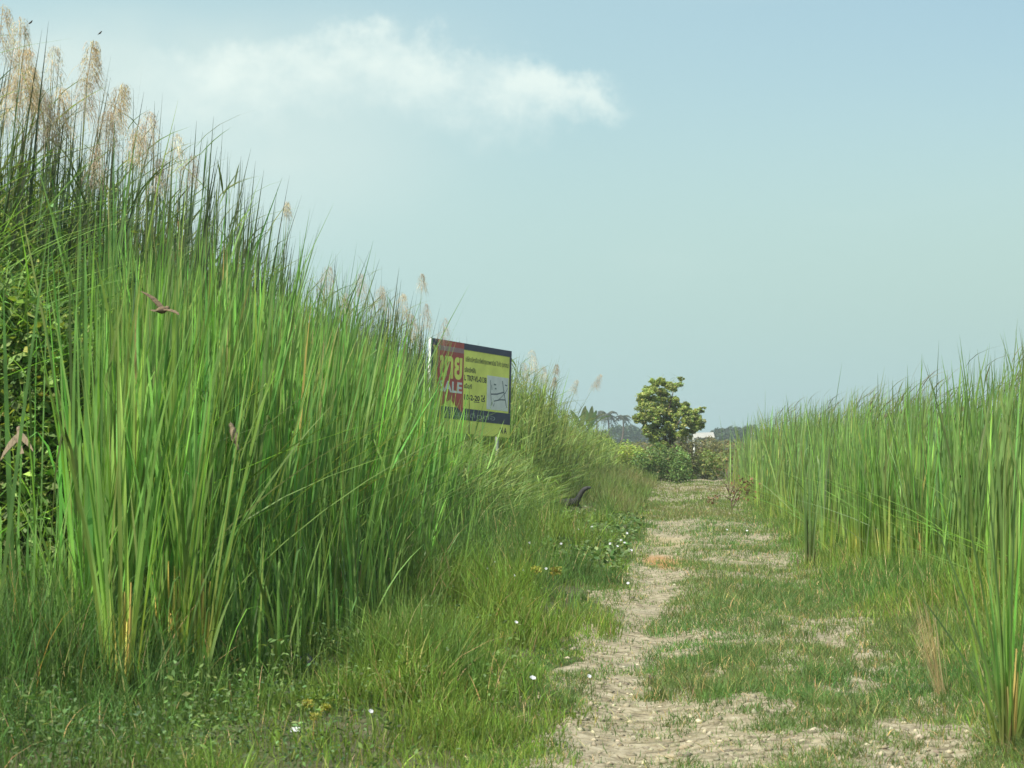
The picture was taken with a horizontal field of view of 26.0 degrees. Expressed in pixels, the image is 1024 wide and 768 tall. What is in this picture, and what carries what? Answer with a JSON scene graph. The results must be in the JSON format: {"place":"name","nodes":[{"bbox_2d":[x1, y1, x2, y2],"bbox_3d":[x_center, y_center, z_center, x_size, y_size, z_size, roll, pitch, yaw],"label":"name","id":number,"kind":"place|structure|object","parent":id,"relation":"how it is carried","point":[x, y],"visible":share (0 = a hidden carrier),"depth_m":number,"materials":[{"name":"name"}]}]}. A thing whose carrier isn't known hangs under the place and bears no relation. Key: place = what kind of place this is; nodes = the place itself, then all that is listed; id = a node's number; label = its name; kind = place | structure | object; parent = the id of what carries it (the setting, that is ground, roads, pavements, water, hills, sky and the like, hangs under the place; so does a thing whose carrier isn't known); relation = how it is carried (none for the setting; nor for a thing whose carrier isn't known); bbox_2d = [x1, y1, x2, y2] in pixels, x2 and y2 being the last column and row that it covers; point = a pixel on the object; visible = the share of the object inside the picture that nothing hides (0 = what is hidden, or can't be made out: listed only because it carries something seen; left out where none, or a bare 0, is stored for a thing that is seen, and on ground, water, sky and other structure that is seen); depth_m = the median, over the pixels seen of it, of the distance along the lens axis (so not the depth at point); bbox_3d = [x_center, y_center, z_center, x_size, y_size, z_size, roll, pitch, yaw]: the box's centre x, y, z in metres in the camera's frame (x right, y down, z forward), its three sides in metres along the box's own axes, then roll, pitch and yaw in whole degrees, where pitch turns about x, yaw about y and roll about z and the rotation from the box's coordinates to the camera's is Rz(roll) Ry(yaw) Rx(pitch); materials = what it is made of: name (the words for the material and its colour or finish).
{"place":"outdoors","nodes":[
{"label":"outdoors","id":0,"kind":"place"},
{"bbox_2d":[0,426,32,460],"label":"brown bird","id":1,"kind":"object","parent":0,"point":[13,441],"visible":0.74,"depth_m":12.77},
{"bbox_2d":[140,291,178,314],"bbox_3d":[-1.990,-0.446,12.601,0.276,0.096,0.171,18,12,24],"label":"brown bird","id":2,"kind":"object","parent":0,"point":[161,309],"visible":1,"depth_m":12.61},
{"bbox_2d":[300,653,314,664],"bbox_3d":[-1.298,1.743,13.971,0.110,0.090,0.100,0,-2,0],"label":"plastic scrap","id":3,"kind":"object","parent":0,"point":[311,659],"visible":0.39,"depth_m":13.94,"materials":[{"name":"plastic"}]},
{"bbox_2d":[0,448,1023,767],"bbox_3d":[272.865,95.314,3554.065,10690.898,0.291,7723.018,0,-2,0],"label":"ground","id":4,"kind":"structure","parent":0,"point":[342,722],"depth_m":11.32,"materials":[{"name":"green plant"}]},
{"bbox_2d":[0,75,37,173],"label":"plumed reed","id":5,"kind":"object","parent":4,"relation":"on","point":[5,91],"visible":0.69,"depth_m":16.56,"materials":[{"name":"beige plant"}]},
{"bbox_2d":[1,16,40,255],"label":"plumed reed","id":6,"kind":"object","parent":4,"relation":"on","point":[24,33],"visible":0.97,"depth_m":16.45,"materials":[{"name":"beige plant"}]},
{"bbox_2d":[0,5,66,120],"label":"plumed reed","id":7,"kind":"object","parent":4,"relation":"on","point":[6,24],"visible":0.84,"depth_m":16.67,"materials":[{"name":"beige plant"}]},
{"bbox_2d":[0,45,84,385],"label":"plumed reed","id":8,"kind":"object","parent":4,"relation":"on","point":[29,77],"visible":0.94,"depth_m":16.35,"materials":[{"name":"beige plant"}]},
{"bbox_2d":[2,86,83,268],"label":"plumed reed","id":9,"kind":"object","parent":4,"relation":"on","point":[65,115],"visible":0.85,"depth_m":16.84,"materials":[{"name":"beige plant"}]},
{"bbox_2d":[5,66,81,277],"bbox_3d":[-3.797,-0.254,17.036,0.887,4.387,0.550,-1,-2,25],"label":"plumed reed","id":10,"kind":"object","parent":4,"relation":"on","point":[36,117],"visible":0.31,"depth_m":16.96,"materials":[{"name":"beige plant"}]},
{"bbox_2d":[18,45,84,272],"bbox_3d":[-3.673,-0.359,17.521,1.129,4.621,0.529,0,-2,6],"label":"plumed reed","id":11,"kind":"object","parent":4,"relation":"on","point":[57,60],"visible":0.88,"depth_m":17.47,"materials":[{"name":"beige plant"}]},
{"bbox_2d":[17,90,91,267],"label":"plumed reed","id":12,"kind":"object","parent":4,"relation":"on","point":[50,113],"visible":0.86,"depth_m":16.64,"materials":[{"name":"beige plant"}]},
{"bbox_2d":[28,145,123,242],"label":"plumed reed","id":13,"kind":"object","parent":4,"relation":"on","point":[92,172],"visible":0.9,"depth_m":17.44,"materials":[{"name":"beige plant"}]},
{"bbox_2d":[19,80,137,286],"bbox_3d":[-3.352,-0.229,17.277,0.906,4.342,0.807,1,-2,-26],"label":"plumed reed","id":14,"kind":"object","parent":4,"relation":"on","point":[89,100],"visible":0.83,"depth_m":17.36,"materials":[{"name":"beige plant"}]},
{"bbox_2d":[56,41,108,327],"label":"plumed reed","id":15,"kind":"object","parent":4,"relation":"on","point":[97,62],"visible":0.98,"depth_m":16.84,"materials":[{"name":"beige plant"}]},
{"bbox_2d":[88,83,137,271],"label":"plumed reed","id":16,"kind":"object","parent":4,"relation":"on","point":[119,110],"visible":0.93,"depth_m":17.66,"materials":[{"name":"beige plant"}]},
{"bbox_2d":[84,111,155,279],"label":"plumed reed","id":17,"kind":"object","parent":4,"relation":"on","point":[107,134],"visible":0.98,"depth_m":17.56,"materials":[{"name":"beige plant"}]},
{"bbox_2d":[62,129,183,289],"bbox_3d":[-3.088,-0.068,17.996,1.387,4.047,0.303,0,-2,15],"label":"plumed reed","id":18,"kind":"object","parent":4,"relation":"on","point":[140,153],"visible":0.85,"depth_m":18.05,"materials":[{"name":"beige plant"}]},
{"bbox_2d":[33,287,216,700],"bbox_3d":[-1.978,0.667,11.899,0.907,2.336,0.962,0,-2,7],"label":"cattail clump","id":19,"kind":"object","parent":4,"relation":"on","point":[98,517],"visible":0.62,"depth_m":11.78,"materials":[{"name":"green plant"}]},
{"bbox_2d":[0,132,270,602],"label":"climbing weeds","id":20,"kind":"object","parent":4,"relation":"on","point":[18,305],"visible":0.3,"depth_m":14.36,"materials":[{"name":"green plant"}]},
{"bbox_2d":[120,111,195,247],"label":"plumed reed","id":21,"kind":"object","parent":4,"relation":"on","point":[145,132],"visible":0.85,"depth_m":18.36,"materials":[{"name":"beige plant"}]},
{"bbox_2d":[134,133,188,255],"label":"plumed reed","id":22,"kind":"object","parent":4,"relation":"on","point":[178,153],"visible":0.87,"depth_m":19.05,"materials":[{"name":"beige plant"}]},
{"bbox_2d":[65,290,263,663],"bbox_3d":[-1.953,0.635,12.684,0.861,2.425,1.160,-1,-2,21],"label":"cattail clump","id":23,"kind":"object","parent":4,"relation":"on","point":[188,552],"visible":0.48,"depth_m":12.76,"materials":[{"name":"green plant"}]},
{"bbox_2d":[140,158,209,248],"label":"plumed reed","id":24,"kind":"object","parent":4,"relation":"on","point":[161,183],"visible":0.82,"depth_m":18.43,"materials":[{"name":"beige plant"}]},
{"bbox_2d":[154,154,205,262],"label":"plumed reed","id":25,"kind":"object","parent":4,"relation":"on","point":[193,175],"visible":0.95,"depth_m":19.66,"materials":[{"name":"beige plant"}]},
{"bbox_2d":[143,301,291,669],"bbox_3d":[-1.739,0.670,12.912,1.040,2.345,0.775,1,-2,-24],"label":"cattail clump","id":26,"kind":"object","parent":4,"relation":"on","point":[182,542],"visible":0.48,"depth_m":12.88,"materials":[{"name":"green plant"}]},
{"bbox_2d":[229,421,238,449],"bbox_3d":[-1.652,0.307,13.194,0.044,0.182,0.046,-22,-16,17],"label":"brown bird","id":27,"kind":"object","parent":26,"relation":"attached to","point":[232,430],"visible":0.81,"depth_m":13.18},
{"bbox_2d":[0,21,567,449],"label":"tall reed bed","id":28,"kind":"object","parent":4,"relation":"on","point":[189,213],"visible":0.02,"depth_m":19.81,"materials":[{"name":"green plant"}]},
{"bbox_2d":[278,201,305,300],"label":"plumed reed","id":29,"kind":"object","parent":4,"relation":"on","point":[285,214],"visible":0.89,"depth_m":27.06,"materials":[{"name":"beige plant"}]},
{"bbox_2d":[0,103,587,690],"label":"cattail bed","id":30,"kind":"object","parent":4,"relation":"on","point":[282,493],"visible":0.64,"depth_m":15.42,"materials":[{"name":"green plant"}]},
{"bbox_2d":[0,523,600,767],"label":"weeds","id":31,"kind":"object","parent":4,"relation":"on","point":[219,727],"visible":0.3,"depth_m":10.77,"materials":[{"name":"green plant"}]},
{"bbox_2d":[298,699,313,730],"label":"sedge","id":32,"kind":"object","parent":4,"relation":"on","point":[307,701],"visible":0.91,"depth_m":11.46,"materials":[{"name":"yellow plant"}]},
{"bbox_2d":[310,712,324,740],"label":"sedge","id":33,"kind":"object","parent":4,"relation":"on","point":[313,716],"visible":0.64,"depth_m":11.21,"materials":[{"name":"yellow plant"}]},
{"bbox_2d":[316,703,333,737],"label":"sedge","id":34,"kind":"object","parent":4,"relation":"on","point":[325,707],"visible":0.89,"depth_m":11.20,"materials":[{"name":"yellow plant"}]},
{"bbox_2d":[315,266,336,311],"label":"plumed reed","id":35,"kind":"object","parent":4,"relation":"on","point":[332,283],"visible":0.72,"depth_m":30.04,"materials":[{"name":"beige plant"}]},
{"bbox_2d":[339,294,368,325],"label":"plumed reed","id":36,"kind":"object","parent":4,"relation":"on","point":[347,303],"visible":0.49,"depth_m":31.03,"materials":[{"name":"beige plant"}]},
{"bbox_2d":[352,274,370,351],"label":"plumed reed","id":37,"kind":"object","parent":4,"relation":"on","point":[362,294],"visible":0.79,"depth_m":32.05,"materials":[{"name":"beige plant"}]},
{"bbox_2d":[295,374,445,621],"bbox_3d":[-1.030,0.911,17.029,1.216,2.084,1.354,0,-2,0],"label":"cattail clump","id":38,"kind":"object","parent":4,"relation":"on","point":[353,500],"visible":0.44,"depth_m":17.00,"materials":[{"name":"green plant"}]},
{"bbox_2d":[368,709,374,742],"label":"field flower","id":39,"kind":"object","parent":4,"relation":"on","point":[370,710],"visible":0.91,"depth_m":11.15,"materials":[{"name":"white plant"}]},
{"bbox_2d":[369,285,390,362],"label":"plumed reed","id":40,"kind":"object","parent":4,"relation":"on","point":[382,294],"visible":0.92,"depth_m":33.04,"materials":[{"name":"beige plant"}]},
{"bbox_2d":[393,293,414,353],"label":"plumed reed","id":41,"kind":"object","parent":4,"relation":"on","point":[402,300],"visible":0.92,"depth_m":35.04,"materials":[{"name":"beige plant"}]},
{"bbox_2d":[400,315,423,375],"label":"plumed reed","id":42,"kind":"object","parent":4,"relation":"on","point":[415,325],"visible":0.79,"depth_m":35.02,"materials":[{"name":"beige plant"}]},
{"bbox_2d":[393,273,455,391],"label":"plumed reed","id":43,"kind":"object","parent":4,"relation":"on","point":[422,282],"visible":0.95,"depth_m":36.05,"materials":[{"name":"beige plant"}]},
{"bbox_2d":[415,304,437,384],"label":"plumed reed","id":44,"kind":"object","parent":4,"relation":"on","point":[425,314],"visible":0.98,"depth_m":36.03,"materials":[{"name":"beige plant"}]},
{"bbox_2d":[424,318,453,405],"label":"plumed reed","id":45,"kind":"object","parent":4,"relation":"on","point":[443,327],"visible":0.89,"depth_m":38.06,"materials":[{"name":"beige plant"}]},
{"bbox_2d":[428,338,511,461],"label":"sale sign","id":46,"kind":"object","parent":4,"relation":"on","point":[483,373],"visible":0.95,"depth_m":47.70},
{"bbox_2d":[402,356,630,481],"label":"cane grass","id":47,"kind":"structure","parent":4,"relation":"on","point":[586,447],"depth_m":57.22,"materials":[{"name":"green plant"}]},
{"bbox_2d":[508,363,533,464],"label":"plumed reed","id":48,"kind":"object","parent":4,"relation":"on","point":[523,373],"visible":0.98,"depth_m":48.03,"materials":[{"name":"beige plant"}]},
{"bbox_2d":[520,349,541,443],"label":"plumed reed","id":49,"kind":"object","parent":4,"relation":"on","point":[531,360],"visible":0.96,"depth_m":50.02,"materials":[{"name":"beige plant"}]},
{"bbox_2d":[530,675,535,698],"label":"field flower","id":50,"kind":"object","parent":4,"relation":"on","point":[532,677],"visible":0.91,"depth_m":13.43,"materials":[{"name":"white plant"}]},
{"bbox_2d":[529,566,540,594],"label":"sedge","id":51,"kind":"object","parent":4,"relation":"on","point":[533,568],"visible":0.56,"depth_m":21.64,"materials":[{"name":"yellow plant"}]},
{"bbox_2d":[521,367,550,444],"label":"plumed reed","id":52,"kind":"object","parent":4,"relation":"on","point":[542,391],"visible":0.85,"depth_m":54.03,"materials":[{"name":"beige plant"}]},
{"bbox_2d":[450,505,644,571],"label":"creeping vines","id":53,"kind":"object","parent":4,"relation":"on","point":[614,552],"visible":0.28,"depth_m":32.79,"materials":[{"name":"green plant"}]},
{"bbox_2d":[539,364,567,424],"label":"plumed reed","id":54,"kind":"object","parent":4,"relation":"on","point":[553,372],"visible":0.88,"depth_m":58.00,"materials":[{"name":"beige plant"}]},
{"bbox_2d":[548,377,563,430],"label":"plumed reed","id":55,"kind":"object","parent":4,"relation":"on","point":[554,378],"visible":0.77,"depth_m":58.00,"materials":[{"name":"beige plant"}]},
{"bbox_2d":[550,566,574,604],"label":"sedge","id":56,"kind":"object","parent":4,"relation":"on","point":[556,571],"visible":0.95,"depth_m":21.47,"materials":[{"name":"yellow plant"}]},
{"bbox_2d":[555,379,578,434],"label":"plumed reed","id":57,"kind":"object","parent":4,"relation":"on","point":[572,390],"visible":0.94,"depth_m":62.01,"materials":[{"name":"beige plant"}]},
{"bbox_2d":[559,486,590,509],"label":"monitor lizard","id":58,"kind":"object","parent":4,"relation":"on","point":[580,493],"visible":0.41,"depth_m":48.42},
{"bbox_2d":[558,411,597,427],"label":"banana plant","id":59,"kind":"object","parent":4,"relation":"on","point":[578,418],"visible":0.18,"depth_m":167.99,"materials":[{"name":"green plant"}]},
{"bbox_2d":[562,374,601,434],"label":"plumed reed","id":60,"kind":"object","parent":4,"relation":"on","point":[595,383],"visible":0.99,"depth_m":64.00,"materials":[{"name":"beige plant"}]},
{"bbox_2d":[569,406,607,433],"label":"banana plant","id":61,"kind":"object","parent":4,"relation":"on","point":[594,414],"visible":0.37,"depth_m":172.02,"materials":[{"name":"green plant"}]},
{"bbox_2d":[596,411,618,438],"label":"coconut palm","id":62,"kind":"object","parent":4,"relation":"on","point":[611,418],"visible":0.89,"depth_m":419.78,"materials":[{"name":"green plant"}]},
{"bbox_2d":[601,438,645,471],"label":"green bush","id":63,"kind":"object","parent":4,"relation":"on","point":[624,455],"visible":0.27,"depth_m":93.06,"materials":[{"name":"green plant"}]},
{"bbox_2d":[616,415,630,442],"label":"coconut palm","id":64,"kind":"object","parent":4,"relation":"on","point":[624,418],"visible":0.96,"depth_m":429.72,"materials":[{"name":"green plant"}]},
{"bbox_2d":[630,441,695,482],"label":"dark bush","id":65,"kind":"object","parent":4,"relation":"on","point":[661,464],"visible":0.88,"depth_m":90.19,"materials":[{"name":"green plant"}]},
{"bbox_2d":[632,376,706,476],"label":"tree","id":66,"kind":"object","parent":4,"relation":"on","point":[666,411],"visible":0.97,"depth_m":98.46,"materials":[{"name":"green plant"}]},
{"bbox_2d":[667,435,699,479],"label":"grey bush","id":67,"kind":"object","parent":4,"relation":"on","point":[688,449],"visible":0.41,"depth_m":96.01,"materials":[{"name":"green plant"}]},
{"bbox_2d":[612,437,756,479],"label":"field scrub","id":68,"kind":"object","parent":4,"relation":"on","point":[646,444],"visible":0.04,"depth_m":118.76,"materials":[{"name":"green plant"}]},
{"bbox_2d":[592,423,799,448],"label":"distant woods","id":69,"kind":"object","parent":4,"relation":"on","point":[635,434],"visible":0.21,"depth_m":514.44,"materials":[{"name":"green plant"}]},
{"bbox_2d":[681,435,729,466],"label":"brown scrub bush","id":70,"kind":"object","parent":4,"relation":"on","point":[713,444],"visible":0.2,"depth_m":137.50,"materials":[{"name":"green plant"}]},
{"bbox_2d":[688,448,726,479],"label":"olive bush","id":71,"kind":"object","parent":4,"relation":"on","point":[700,467],"visible":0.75,"depth_m":96.25,"materials":[{"name":"green plant"}]},
{"bbox_2d":[793,450,826,565],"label":"cattail clump","id":72,"kind":"object","parent":4,"relation":"on","point":[807,541],"visible":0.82,"depth_m":28.65,"materials":[{"name":"green plant"}]},
{"bbox_2d":[676,319,1023,608],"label":"cattail marsh","id":73,"kind":"structure","parent":4,"relation":"on","point":[976,441],"depth_m":26.90,"materials":[{"name":"green plant"}]},
{"bbox_2d":[820,401,893,565],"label":"cattail clump","id":74,"kind":"object","parent":4,"relation":"on","point":[852,525],"visible":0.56,"depth_m":27.83,"materials":[{"name":"green plant"}]},
{"bbox_2d":[839,401,910,558],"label":"cattail clump","id":75,"kind":"object","parent":4,"relation":"on","point":[877,536],"visible":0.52,"depth_m":26.81,"materials":[{"name":"green plant"}]},
{"bbox_2d":[876,394,954,570],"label":"cattail clump","id":76,"kind":"object","parent":4,"relation":"on","point":[912,524],"visible":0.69,"depth_m":25.06,"materials":[{"name":"green plant"}]},
{"bbox_2d":[811,460,1023,749],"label":"cattail clump","id":77,"kind":"object","parent":4,"relation":"on","point":[1009,702],"visible":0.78,"depth_m":11.36,"materials":[{"name":"green plant"}]},
{"bbox_2d":[902,565,948,694],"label":"dry grass tuft","id":78,"kind":"object","parent":4,"relation":"on","point":[935,668],"visible":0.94,"depth_m":13.83,"materials":[{"name":"plant"}]},
{"bbox_2d":[0,0,1023,442],"label":"sky","id":79,"kind":"structure","parent":0,"point":[756,204],"materials":[{"name":"blue"}]},
{"bbox_2d":[438,427,603,525],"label":"meadow grass","id":80,"kind":"structure","parent":0,"point":[558,472],"depth_m":41.35,"materials":[{"name":"green plant"}]},
{"bbox_2d":[692,432,714,449],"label":"white shed","id":81,"kind":"structure","parent":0,"point":[703,435],"depth_m":380.73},
{"bbox_2d":[458,479,1022,767],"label":"dirt track","id":82,"kind":"structure","parent":0,"point":[640,714],"depth_m":13.87,"materials":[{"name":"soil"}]},
{"bbox_2d":[587,674,591,699],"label":"field flower","id":83,"kind":"object","parent":82,"relation":"on","point":[589,675],"visible":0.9,"depth_m":13.90,"materials":[{"name":"white plant"}]},
{"bbox_2d":[707,454,761,510],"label":"dead sapling","id":84,"kind":"object","parent":82,"relation":"on","point":[733,492],"visible":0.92,"depth_m":53.03,"materials":[{"name":"brown plant"}]}
]}

